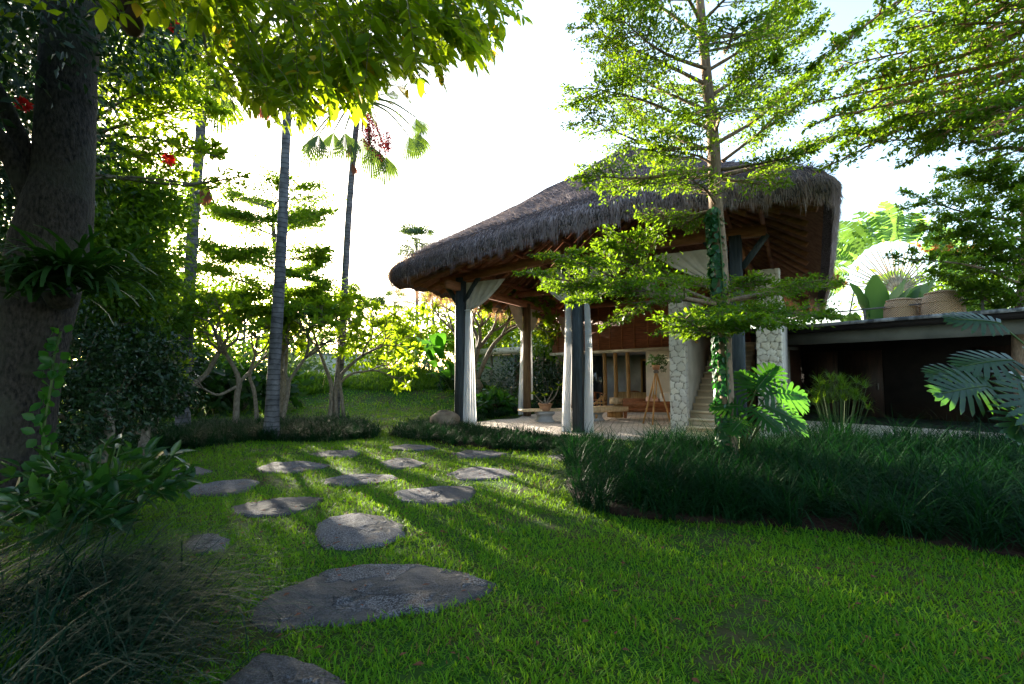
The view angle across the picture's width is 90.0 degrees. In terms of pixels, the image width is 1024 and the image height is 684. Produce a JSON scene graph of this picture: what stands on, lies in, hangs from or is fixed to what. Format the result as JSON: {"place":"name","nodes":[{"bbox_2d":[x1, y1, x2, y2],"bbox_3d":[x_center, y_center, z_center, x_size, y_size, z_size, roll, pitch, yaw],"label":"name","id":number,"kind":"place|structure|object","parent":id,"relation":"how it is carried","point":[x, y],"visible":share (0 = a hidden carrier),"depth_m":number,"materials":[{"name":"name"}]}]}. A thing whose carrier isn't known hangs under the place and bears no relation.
{"place":"outdoors","nodes":[
{"label":"outdoors","id":0,"kind":"place"},
{"bbox_2d":[343,364,447,391],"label":"mound grass","id":1,"kind":"structure","parent":0,"point":[372,384],"depth_m":21.95,"materials":[{"name":"green plant"}]},
{"bbox_2d":[382,414,629,452],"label":"edging grass","id":2,"kind":"structure","parent":0,"point":[425,429],"depth_m":11.17,"materials":[{"name":"plant"}]},
{"bbox_2d":[430,410,459,426],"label":"boulder","id":3,"kind":"object","parent":2,"relation":"on","point":[442,415],"visible":0.52,"depth_m":13.48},
{"bbox_2d":[0,374,1023,683],"bbox_3d":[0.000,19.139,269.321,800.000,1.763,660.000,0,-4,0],"label":"ground","id":4,"kind":"structure","parent":0,"point":[740,634],"depth_m":3.46,"materials":[{"name":"plant"}]},
{"bbox_2d":[0,474,144,549],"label":"glossy shrub","id":5,"kind":"object","parent":4,"relation":"on","point":[9,496],"visible":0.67,"depth_m":4.28,"materials":[{"name":"green plant"}]},
{"bbox_2d":[0,492,147,683],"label":"grass clump","id":6,"kind":"object","parent":4,"relation":"on","point":[4,592],"visible":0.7,"depth_m":2.99,"materials":[{"name":"plant"}]},
{"bbox_2d":[0,434,204,545],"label":"glossy shrub","id":7,"kind":"object","parent":4,"relation":"on","point":[108,472],"visible":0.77,"depth_m":4.75,"materials":[{"name":"green plant"}]},
{"bbox_2d":[2,111,219,416],"bbox_3d":[-7.510,-1.115,9.512,3.546,6.389,3.658,3,-5,-39],"label":"shade tree","id":8,"kind":"object","parent":4,"relation":"on","point":[150,208],"visible":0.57,"depth_m":9.46,"materials":[{"name":"green plant"}]},
{"bbox_2d":[0,35,234,239],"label":"garden tree","id":9,"kind":"object","parent":4,"relation":"on","point":[231,199],"visible":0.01,"depth_m":12.59,"materials":[{"name":"green plant"}]},
{"bbox_2d":[53,293,192,468],"bbox_3d":[-6.858,0.652,8.572,2.165,3.069,4.081,1,-4,-12],"label":"shade shrub","id":10,"kind":"object","parent":4,"relation":"on","point":[86,388],"visible":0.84,"depth_m":8.01,"materials":[{"name":"green plant"}]},
{"bbox_2d":[0,0,276,520],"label":"tree","id":11,"kind":"object","parent":4,"relation":"on","point":[47,172],"visible":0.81,"depth_m":5.31,"materials":[{"name":"green plant"}]},
{"bbox_2d":[20,325,72,492],"bbox_3d":[-4.607,0.675,5.063,0.401,1.724,0.314,0,-4,0],"label":"climbing vine","id":12,"kind":"object","parent":11,"relation":"attached to","point":[46,393],"visible":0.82,"depth_m":5.06,"materials":[{"name":"green plant"}]},
{"bbox_2d":[0,218,199,324],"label":"staghorn fern","id":13,"kind":"object","parent":11,"relation":"attached to","point":[65,272],"visible":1,"depth_m":4.79,"materials":[{"name":"green plant"}]},
{"bbox_2d":[0,481,312,660],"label":"grass clump","id":14,"kind":"object","parent":4,"relation":"on","point":[113,564],"visible":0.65,"depth_m":3.22,"materials":[{"name":"plant"}]},
{"bbox_2d":[108,324,208,455],"bbox_3d":[-6.628,0.904,9.515,1.685,2.462,1.984,-2,-5,32],"label":"shade shrub","id":15,"kind":"object","parent":4,"relation":"on","point":[182,401],"visible":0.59,"depth_m":9.41,"materials":[{"name":"green plant"}]},
{"bbox_2d":[0,553,334,683],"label":"grass clump","id":16,"kind":"object","parent":4,"relation":"on","point":[47,679],"visible":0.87,"depth_m":2.27,"materials":[{"name":"plant"}]},
{"bbox_2d":[95,5,261,195],"bbox_3d":[-6.402,-2.304,8.661,3.532,8.583,3.367,0,-4,0],"label":"backlit tree","id":17,"kind":"object","parent":4,"relation":"on","point":[154,108],"visible":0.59,"depth_m":8.64,"materials":[{"name":"green plant"}]},
{"bbox_2d":[95,165,253,188],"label":"loose twig","id":18,"kind":"object","parent":17,"relation":"attached to","point":[244,176],"visible":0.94,"depth_m":8.52,"materials":[{"name":"brown plant"}]},
{"bbox_2d":[139,336,218,417],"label":"garden shrub","id":19,"kind":"object","parent":4,"relation":"on","point":[199,360],"visible":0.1,"depth_m":16.61,"materials":[{"name":"green plant"}]},
{"bbox_2d":[0,507,358,683],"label":"grass clump","id":20,"kind":"object","parent":4,"relation":"on","point":[133,614],"visible":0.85,"depth_m":2.60,"materials":[{"name":"plant"}]},
{"bbox_2d":[133,270,228,432],"bbox_3d":[-8.038,0.108,11.984,2.841,4.347,4.183,3,-5,-39],"label":"flowering shrub","id":21,"kind":"object","parent":4,"relation":"on","point":[176,326],"visible":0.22,"depth_m":11.82,"materials":[{"name":"plant"}]},
{"bbox_2d":[144,349,265,417],"bbox_3d":[-10.649,1.379,17.582,5.213,2.945,3.242,1,-4,-19],"label":"broadleaf shrub","id":22,"kind":"object","parent":4,"relation":"on","point":[211,381],"visible":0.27,"depth_m":17.10,"materials":[{"name":"green plant"}]},
{"bbox_2d":[183,533,231,554],"bbox_3d":[-2.539,1.700,4.278,0.370,0.097,0.556,1,-4,-19],"label":"stepping stone","id":23,"kind":"object","parent":4,"relation":"on","point":[212,542],"visible":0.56,"depth_m":4.24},
{"bbox_2d":[164,22,272,426],"bbox_3d":[-8.140,-3.040,13.254,3.753,10.724,3.647,0,-4,0],"label":"fan palm","id":24,"kind":"object","parent":4,"relation":"on","point":[200,130],"visible":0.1,"depth_m":12.98,"materials":[{"name":"green plant"}]},
{"bbox_2d":[178,479,259,496],"bbox_3d":[-3.680,1.869,6.506,0.867,0.104,0.900,0,-4,0],"label":"stepping stone","id":25,"kind":"object","parent":4,"relation":"on","point":[231,486],"visible":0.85,"depth_m":6.47,"materials":[{"name":"stone"}]},
{"bbox_2d":[163,288,284,387],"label":"frangipani tree","id":26,"kind":"object","parent":4,"relation":"on","point":[230,324],"visible":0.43,"depth_m":13.07,"materials":[{"name":"green plant"}]},
{"bbox_2d":[193,327,268,376],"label":"garden shrub","id":27,"kind":"object","parent":4,"relation":"on","point":[233,350],"visible":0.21,"depth_m":21.81,"materials":[{"name":"green plant"}]},
{"bbox_2d":[76,409,388,457],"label":"edging grass","id":28,"kind":"structure","parent":4,"relation":"on","point":[201,432],"depth_m":11.65,"materials":[{"name":"plant"}]},
{"bbox_2d":[167,301,310,424],"bbox_3d":[-7.522,0.574,13.899,2.553,3.560,3.671,-4,-5,43],"label":"frangipani tree","id":29,"kind":"object","parent":4,"relation":"on","point":[237,392],"visible":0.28,"depth_m":13.64,"materials":[{"name":"green plant"}]},
{"bbox_2d":[172,154,347,415],"bbox_3d":[-7.614,-1.313,15.053,6.073,7.533,5.133,0,-4,0],"label":"layered tree","id":30,"kind":"object","parent":4,"relation":"on","point":[316,258],"visible":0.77,"depth_m":14.58,"materials":[{"name":"green plant"}]},
{"bbox_2d":[195,357,324,414],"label":"broadleaf shrub","id":31,"kind":"object","parent":4,"relation":"on","point":[261,381],"visible":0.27,"depth_m":17.86,"materials":[{"name":"green plant"}]},
{"bbox_2d":[199,303,320,360],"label":"garden tree","id":32,"kind":"object","parent":4,"relation":"on","point":[262,346],"visible":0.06,"depth_m":37.59,"materials":[{"name":"green plant"}]},
{"bbox_2d":[221,300,307,419],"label":"frangipani tree","id":33,"kind":"object","parent":4,"relation":"on","point":[299,344],"visible":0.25,"depth_m":14.30,"materials":[{"name":"green plant"}]},
{"bbox_2d":[0,0,533,137],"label":"canopy tree","id":34,"kind":"object","parent":4,"relation":"on","point":[342,66],"visible":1,"depth_m":3.13,"materials":[{"name":"green plant"}]},
{"bbox_2d":[109,0,144,36],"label":"hanging pod","id":35,"kind":"object","parent":34,"relation":"hanging from","point":[131,29],"visible":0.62,"depth_m":3.32,"materials":[{"name":"brown plant"}]},
{"bbox_2d":[214,346,335,379],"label":"garden shrub","id":36,"kind":"object","parent":4,"relation":"on","point":[294,365],"visible":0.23,"depth_m":25.91,"materials":[{"name":"green plant"}]},
{"bbox_2d":[230,497,323,517],"bbox_3d":[-2.549,1.785,5.492,0.934,0.110,0.842,0,-4,0],"label":"stepping stone","id":37,"kind":"object","parent":4,"relation":"on","point":[276,507],"visible":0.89,"depth_m":5.43,"materials":[{"name":"stone"}]},
{"bbox_2d":[234,3,328,438],"bbox_3d":[-5.401,-2.987,12.017,3.300,10.403,3.151,0,-4,0],"label":"fan palm","id":38,"kind":"object","parent":4,"relation":"on","point":[272,409],"visible":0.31,"depth_m":11.78,"materials":[{"name":"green plant"}]},
{"bbox_2d":[223,653,345,683],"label":"stepping stone","id":39,"kind":"object","parent":4,"relation":"on","point":[280,669],"visible":1,"depth_m":2.41,"materials":[{"name":"stone"}]},
{"bbox_2d":[256,461,329,474],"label":"stepping stone","id":40,"kind":"object","parent":4,"relation":"on","point":[290,467],"visible":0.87,"depth_m":7.82,"materials":[{"name":"stone"}]},
{"bbox_2d":[260,316,347,359],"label":"garden shrub","id":41,"kind":"object","parent":4,"relation":"on","point":[324,349],"visible":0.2,"depth_m":39.28,"materials":[{"name":"green plant"}]},
{"bbox_2d":[259,294,373,420],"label":"frangipani tree","id":42,"kind":"object","parent":4,"relation":"on","point":[341,312],"visible":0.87,"depth_m":14.04,"materials":[{"name":"green plant"}]},
{"bbox_2d":[287,368,354,395],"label":"bush","id":43,"kind":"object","parent":4,"relation":"on","point":[318,379],"depth_m":21.72,"materials":[{"name":"green plant"}]},
{"bbox_2d":[267,353,382,375],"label":"boundary wall","id":44,"kind":"structure","parent":4,"relation":"on","point":[332,360],"depth_m":39.02,"materials":[{"name":"paint"}]},
{"bbox_2d":[310,450,359,457],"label":"stepping stone","id":45,"kind":"object","parent":4,"relation":"on","point":[335,453],"visible":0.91,"depth_m":9.17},
{"bbox_2d":[263,286,425,417],"bbox_3d":[-5.095,0.412,15.823,4.887,4.162,3.254,0,-4,0],"label":"frangipani tree","id":46,"kind":"object","parent":4,"relation":"on","point":[401,332],"visible":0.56,"depth_m":15.54,"materials":[{"name":"green plant"}]},
{"bbox_2d":[315,513,404,550],"bbox_3d":[-1.372,1.709,4.634,0.772,0.098,1.073,1,-4,-20],"label":"stepping stone","id":47,"kind":"object","parent":4,"relation":"on","point":[359,529],"visible":0.91,"depth_m":4.49,"materials":[{"name":"stone"}]},
{"bbox_2d":[321,473,398,486],"bbox_3d":[-2.066,1.895,6.994,0.987,0.105,0.838,2,-5,-29],"label":"stepping stone","id":48,"kind":"object","parent":4,"relation":"on","point":[352,478],"visible":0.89,"depth_m":6.94,"materials":[{"name":"stone"}]},
{"bbox_2d":[297,61,431,415],"bbox_3d":[-5.113,-3.660,16.987,4.765,12.355,3.104,0,-4,0],"label":"fan palm","id":49,"kind":"object","parent":4,"relation":"on","point":[417,143],"visible":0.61,"depth_m":16.95,"materials":[{"name":"green plant"}]},
{"bbox_2d":[325,307,413,373],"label":"garden shrub","id":50,"kind":"object","parent":4,"relation":"on","point":[377,355],"visible":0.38,"depth_m":33.37,"materials":[{"name":"green plant"}]},
{"bbox_2d":[246,564,496,632],"bbox_3d":[-0.845,1.645,3.320,1.490,0.102,0.969,0,-4,0],"label":"stepping stone","id":51,"kind":"object","parent":4,"relation":"on","point":[397,588],"visible":0.86,"depth_m":3.25,"materials":[{"name":"stone"}]},
{"bbox_2d":[379,288,413,363],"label":"distant palm","id":52,"kind":"object","parent":4,"relation":"on","point":[388,294],"visible":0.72,"depth_m":48.20,"materials":[{"name":"green plant"}]},
{"bbox_2d":[380,458,426,469],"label":"stepping stone","id":53,"kind":"object","parent":4,"relation":"on","point":[402,463],"visible":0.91,"depth_m":8.37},
{"bbox_2d":[391,222,442,362],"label":"distant palm","id":54,"kind":"object","parent":4,"relation":"on","point":[411,230],"visible":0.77,"depth_m":39.70,"materials":[{"name":"green plant"}]},
{"bbox_2d":[369,298,495,370],"bbox_3d":[-4.551,-0.174,31.075,7.328,5.580,5.226,0,-4,0],"label":"garden shrub","id":55,"kind":"object","parent":4,"relation":"on","point":[409,313],"visible":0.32,"depth_m":30.54,"materials":[{"name":"green plant"}]},
{"bbox_2d":[394,486,475,506],"bbox_3d":[-0.923,1.814,6.020,0.983,0.108,1.038,0,-4,0],"label":"stepping stone","id":56,"kind":"object","parent":4,"relation":"on","point":[446,495],"visible":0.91,"depth_m":5.96,"materials":[{"name":"stone"}]},
{"bbox_2d":[395,333,490,379],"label":"leaf plant","id":57,"kind":"object","parent":4,"relation":"on","point":[438,340],"visible":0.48,"depth_m":21.95,"materials":[{"name":"plant"}]},
{"bbox_2d":[425,309,518,384],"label":"frangipani tree","id":58,"kind":"object","parent":4,"relation":"on","point":[490,341],"visible":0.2,"depth_m":29.71,"materials":[{"name":"green plant"}]},
{"bbox_2d":[451,450,508,458],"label":"stepping stone","id":59,"kind":"object","parent":4,"relation":"on","point":[465,454],"visible":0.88,"depth_m":9.25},
{"bbox_2d":[446,466,516,480],"bbox_3d":[-0.466,1.927,7.435,0.891,0.103,1.046,2,-5,-31],"label":"stepping stone","id":60,"kind":"object","parent":4,"relation":"on","point":[471,473],"visible":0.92,"depth_m":7.34,"materials":[{"name":"stone"}]},
{"bbox_2d":[476,389,495,413],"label":"foliage plant","id":61,"kind":"object","parent":4,"relation":"on","point":[486,403],"visible":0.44,"depth_m":17.36,"materials":[{"name":"green plant"}]},
{"bbox_2d":[418,285,561,393],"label":"frangipani tree","id":62,"kind":"object","parent":4,"relation":"on","point":[548,319],"visible":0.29,"depth_m":19.91,"materials":[{"name":"green plant"}]},
{"bbox_2d":[450,336,532,390],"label":"hedge","id":63,"kind":"object","parent":4,"relation":"on","point":[495,358],"visible":0.08,"depth_m":33.56,"materials":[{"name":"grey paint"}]},
{"bbox_2d":[476,384,517,414],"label":"foliage plant","id":64,"kind":"object","parent":4,"relation":"on","point":[507,403],"visible":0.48,"depth_m":18.23,"materials":[{"name":"green plant"}]},
{"bbox_2d":[473,310,551,361],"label":"garden shrub","id":65,"kind":"object","parent":4,"relation":"on","point":[509,336],"visible":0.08,"depth_m":28.46,"materials":[{"name":"green plant"}]},
{"bbox_2d":[6,455,1023,682],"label":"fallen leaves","id":66,"kind":"object","parent":4,"relation":"on","point":[537,642],"visible":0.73,"depth_m":3.39,"materials":[{"name":"plant"}]},
{"bbox_2d":[475,343,562,402],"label":"garden hedge","id":67,"kind":"object","parent":4,"relation":"on","point":[501,383],"visible":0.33,"depth_m":25.76,"materials":[{"name":"green plant"}]},
{"bbox_2d":[476,403,561,421],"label":"edging grass","id":68,"kind":"structure","parent":4,"relation":"on","point":[481,416],"depth_m":17.21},
{"bbox_2d":[474,345,584,404],"bbox_3d":[1.582,1.873,28.824,7.190,3.032,4.000,-4,-6,45],"label":"flat roof shelter","id":69,"kind":"object","parent":4,"relation":"on","point":[505,351],"visible":0.02,"depth_m":28.31,"materials":[{"name":"stone"}]},
{"bbox_2d":[501,322,563,405],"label":"frangipani tree","id":70,"kind":"object","parent":4,"relation":"on","point":[536,340],"visible":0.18,"depth_m":23.84,"materials":[{"name":"green plant"}]},
{"bbox_2d":[506,349,571,406],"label":"garden hedge","id":71,"kind":"object","parent":4,"relation":"on","point":[545,389],"visible":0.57,"depth_m":22.73,"materials":[{"name":"green plant"}]},
{"bbox_2d":[550,252,797,414],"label":"loft house","id":72,"kind":"structure","parent":4,"relation":"on","point":[624,351],"depth_m":20.43,"materials":[{"name":"red wood"}]},
{"bbox_2d":[593,355,602,405],"bbox_3d":[3.646,1.759,22.584,0.020,2.300,0.900,3,-5,-37],"label":"window","id":73,"kind":"structure","parent":72,"relation":"in","point":[597,360],"depth_m":22.44,"materials":[{"name":"black glass"}]},
{"bbox_2d":[520,409,1023,562],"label":"border grass","id":74,"kind":"structure","parent":4,"relation":"on","point":[980,494],"depth_m":5.43,"materials":[{"name":"plant"}]},
{"bbox_2d":[512,0,866,462],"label":"terminalia tree","id":75,"kind":"object","parent":74,"relation":"on","point":[729,320],"visible":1,"depth_m":7.03,"materials":[{"name":"green plant"}]},
{"bbox_2d":[702,206,737,461],"bbox_3d":[2.990,-0.130,7.338,0.393,3.737,0.341,0,-4,0],"label":"climbing vine","id":76,"kind":"object","parent":75,"relation":"attached to","point":[715,262],"visible":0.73,"depth_m":7.28,"materials":[{"name":"green plant"}]},
{"bbox_2d":[708,362,809,459],"bbox_3d":[3.600,1.075,7.289,2.119,1.605,1.025,3,-5,-34],"label":"split leaf philodendron","id":77,"kind":"object","parent":74,"relation":"on","point":[791,398],"visible":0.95,"depth_m":7.22,"materials":[{"name":"plant"}]},
{"bbox_2d":[920,311,1023,444],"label":"split leaf philodendron","id":78,"kind":"object","parent":74,"relation":"on","point":[980,383],"visible":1,"depth_m":5.22,"materials":[{"name":"plant"}]},
{"bbox_2d":[751,307,1023,432],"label":"flat roof house","id":79,"kind":"structure","parent":4,"relation":"on","point":[890,357],"depth_m":15.67,"materials":[{"name":"concrete"}]},
{"bbox_2d":[803,352,839,414],"bbox_3d":[10.798,1.456,17.907,0.114,2.200,1.100,3,-5,-36],"label":"door","id":80,"kind":"structure","parent":79,"relation":"in","point":[818,363],"depth_m":17.96,"materials":[{"name":"metal"}]},
{"bbox_2d":[843,350,884,417],"bbox_3d":[11.565,1.384,16.859,0.114,2.200,1.100,3,-5,-36],"label":"door","id":81,"kind":"structure","parent":79,"relation":"in","point":[868,363],"depth_m":16.78,"materials":[{"name":"metal"}]},
{"bbox_2d":[883,298,918,317],"bbox_3d":[10.815,-0.930,14.251,0.858,0.594,0.858,0,-4,0],"label":"wicker basket","id":82,"kind":"object","parent":79,"relation":"on","point":[898,307],"visible":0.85,"depth_m":13.97,"materials":[{"name":"wicker"}]},
{"bbox_2d":[921,290,965,314],"bbox_3d":[11.326,-1.024,13.470,0.980,0.674,0.980,0,-4,0],"label":"wicker basket","id":83,"kind":"object","parent":79,"relation":"on","point":[939,301],"visible":0.74,"depth_m":13.16,"materials":[{"name":"wicker"}]},
{"bbox_2d":[971,345,1014,423],"bbox_3d":[13.535,1.202,14.218,0.050,2.200,1.100,3,-5,-36],"label":"door","id":84,"kind":"structure","parent":79,"relation":"in","point":[1006,349],"depth_m":14.33,"materials":[{"name":"wood"}]},
{"bbox_2d":[840,262,975,316],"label":"garden shrub","id":85,"kind":"object","parent":4,"relation":"on","point":[921,280],"visible":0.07,"depth_m":21.02,"materials":[{"name":"green plant"}]},
{"bbox_2d":[800,0,1023,175],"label":"rain tree","id":86,"kind":"object","parent":4,"relation":"on","point":[968,112],"visible":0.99,"depth_m":6.92,"materials":[{"name":"green plant"}]},
{"bbox_2d":[882,151,1023,425],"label":"garden tree","id":87,"kind":"object","parent":4,"relation":"on","point":[979,232],"visible":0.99,"depth_m":12.31,"materials":[{"name":"green plant"}]},
{"bbox_2d":[1,0,1023,371],"label":"sky","id":88,"kind":"structure","parent":0,"point":[495,142],"materials":[{"name":"white"}]},
{"bbox_2d":[477,411,1004,440],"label":"terrace","id":89,"kind":"structure","parent":0,"point":[636,418],"depth_m":14.69,"materials":[{"name":"stone"}]},
{"bbox_2d":[518,408,604,422],"bbox_3d":[1.806,2.268,15.968,3.190,0.375,0.766,1,-4,-18],"label":"long bench","id":90,"kind":"object","parent":89,"relation":"on","point":[543,416],"visible":0.62,"depth_m":15.46,"materials":[{"name":"grey paint"}]},
{"bbox_2d":[593,405,627,418],"bbox_3d":[2.983,2.247,16.364,1.760,0.370,0.870,2,-5,-31],"label":"slab table","id":91,"kind":"object","parent":89,"relation":"on","point":[614,411],"visible":0.68,"depth_m":16.19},
{"bbox_2d":[382,145,847,432],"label":"thatched pavilion","id":92,"kind":"structure","parent":89,"relation":"on","point":[791,231],"depth_m":12.72,"materials":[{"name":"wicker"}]},
{"bbox_2d":[463,279,504,425],"bbox_3d":[-0.792,0.312,14.182,1.358,4.070,0.166,-3,-5,33],"label":"curtain","id":93,"kind":"object","parent":92,"relation":"hanging from","point":[482,292],"visible":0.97,"depth_m":14.40,"materials":[{"name":"fabric"}]},
{"bbox_2d":[509,304,522,414],"bbox_3d":[0.102,0.574,17.753,0.166,3.900,1.150,-3,-5,34],"label":"curtain","id":94,"kind":"object","parent":92,"relation":"hanging from","point":[517,312],"visible":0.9,"depth_m":18.00,"materials":[{"name":"fabric"}]},
{"bbox_2d":[538,268,571,430],"bbox_3d":[1.075,0.189,13.188,1.049,4.160,0.166,-3,-5,35],"label":"curtain","id":95,"kind":"object","parent":92,"relation":"hanging from","point":[566,397],"visible":0.55,"depth_m":12.92,"materials":[{"name":"fabric"}]},
{"bbox_2d":[584,264,619,432],"bbox_3d":[2.210,0.138,12.454,1.050,4.160,0.166,-3,-5,35],"label":"curtain","id":96,"kind":"object","parent":92,"relation":"hanging from","point":[588,398],"visible":0.52,"depth_m":12.63,"materials":[{"name":"fabric"}]},
{"bbox_2d":[654,249,729,280],"bbox_3d":[4.050,0.046,11.479,1.620,4.210,0.166,-3,-5,33],"label":"curtain","id":97,"kind":"object","parent":92,"relation":"hanging from","point":[695,262],"visible":0.26,"depth_m":11.56,"materials":[{"name":"fabric"}]},
{"bbox_2d":[623,398,670,417],"bbox_3d":[4.466,2.154,16.637,1.666,0.593,0.900,-1,-4,14],"label":"daybed","id":98,"kind":"object","parent":89,"relation":"on","point":[636,404],"visible":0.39,"depth_m":16.27,"materials":[{"name":"wood"}]},
{"bbox_2d":[642,370,670,424],"bbox_3d":[4.198,1.594,14.834,0.746,1.577,0.528,0,-4,0],"label":"wooden tripod","id":99,"kind":"object","parent":89,"relation":"on","point":[656,372],"visible":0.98,"depth_m":14.81,"materials":[{"name":"wood"}]},
{"bbox_2d":[668,281,711,431],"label":"stone wall","id":100,"kind":"structure","parent":89,"relation":"on","point":[689,359],"depth_m":12.81,"materials":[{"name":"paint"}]},
{"bbox_2d":[682,323,756,435],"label":"staircase","id":101,"kind":"structure","parent":89,"relation":"on","point":[704,398],"depth_m":13.61,"materials":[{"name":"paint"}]},
{"bbox_2d":[754,268,788,437],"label":"stone wall","id":102,"kind":"structure","parent":89,"relation":"on","point":[771,347],"depth_m":11.67,"materials":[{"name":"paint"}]},
{"bbox_2d":[803,371,876,433],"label":"papyrus clump","id":103,"kind":"object","parent":89,"relation":"on","point":[821,397],"visible":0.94,"depth_m":9.46,"materials":[{"name":"green plant"}]},
{"bbox_2d":[849,275,935,319],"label":"banana plant","id":104,"kind":"object","parent":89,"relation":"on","point":[875,294],"visible":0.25,"depth_m":17.07,"materials":[{"name":"green plant"}]},
{"bbox_2d":[829,200,978,300],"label":"travellers palm","id":105,"kind":"object","parent":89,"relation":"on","point":[890,228],"visible":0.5,"depth_m":20.25,"materials":[{"name":"green plant"}]},
{"bbox_2d":[928,233,1017,311],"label":"garden shrub","id":106,"kind":"object","parent":89,"relation":"on","point":[969,308],"visible":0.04,"depth_m":16.02,"materials":[{"name":"green plant"}]},
{"bbox_2d":[766,403,1023,462],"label":"border grass","id":107,"kind":"structure","parent":0,"point":[947,433],"depth_m":8.16,"materials":[{"name":"plant"}]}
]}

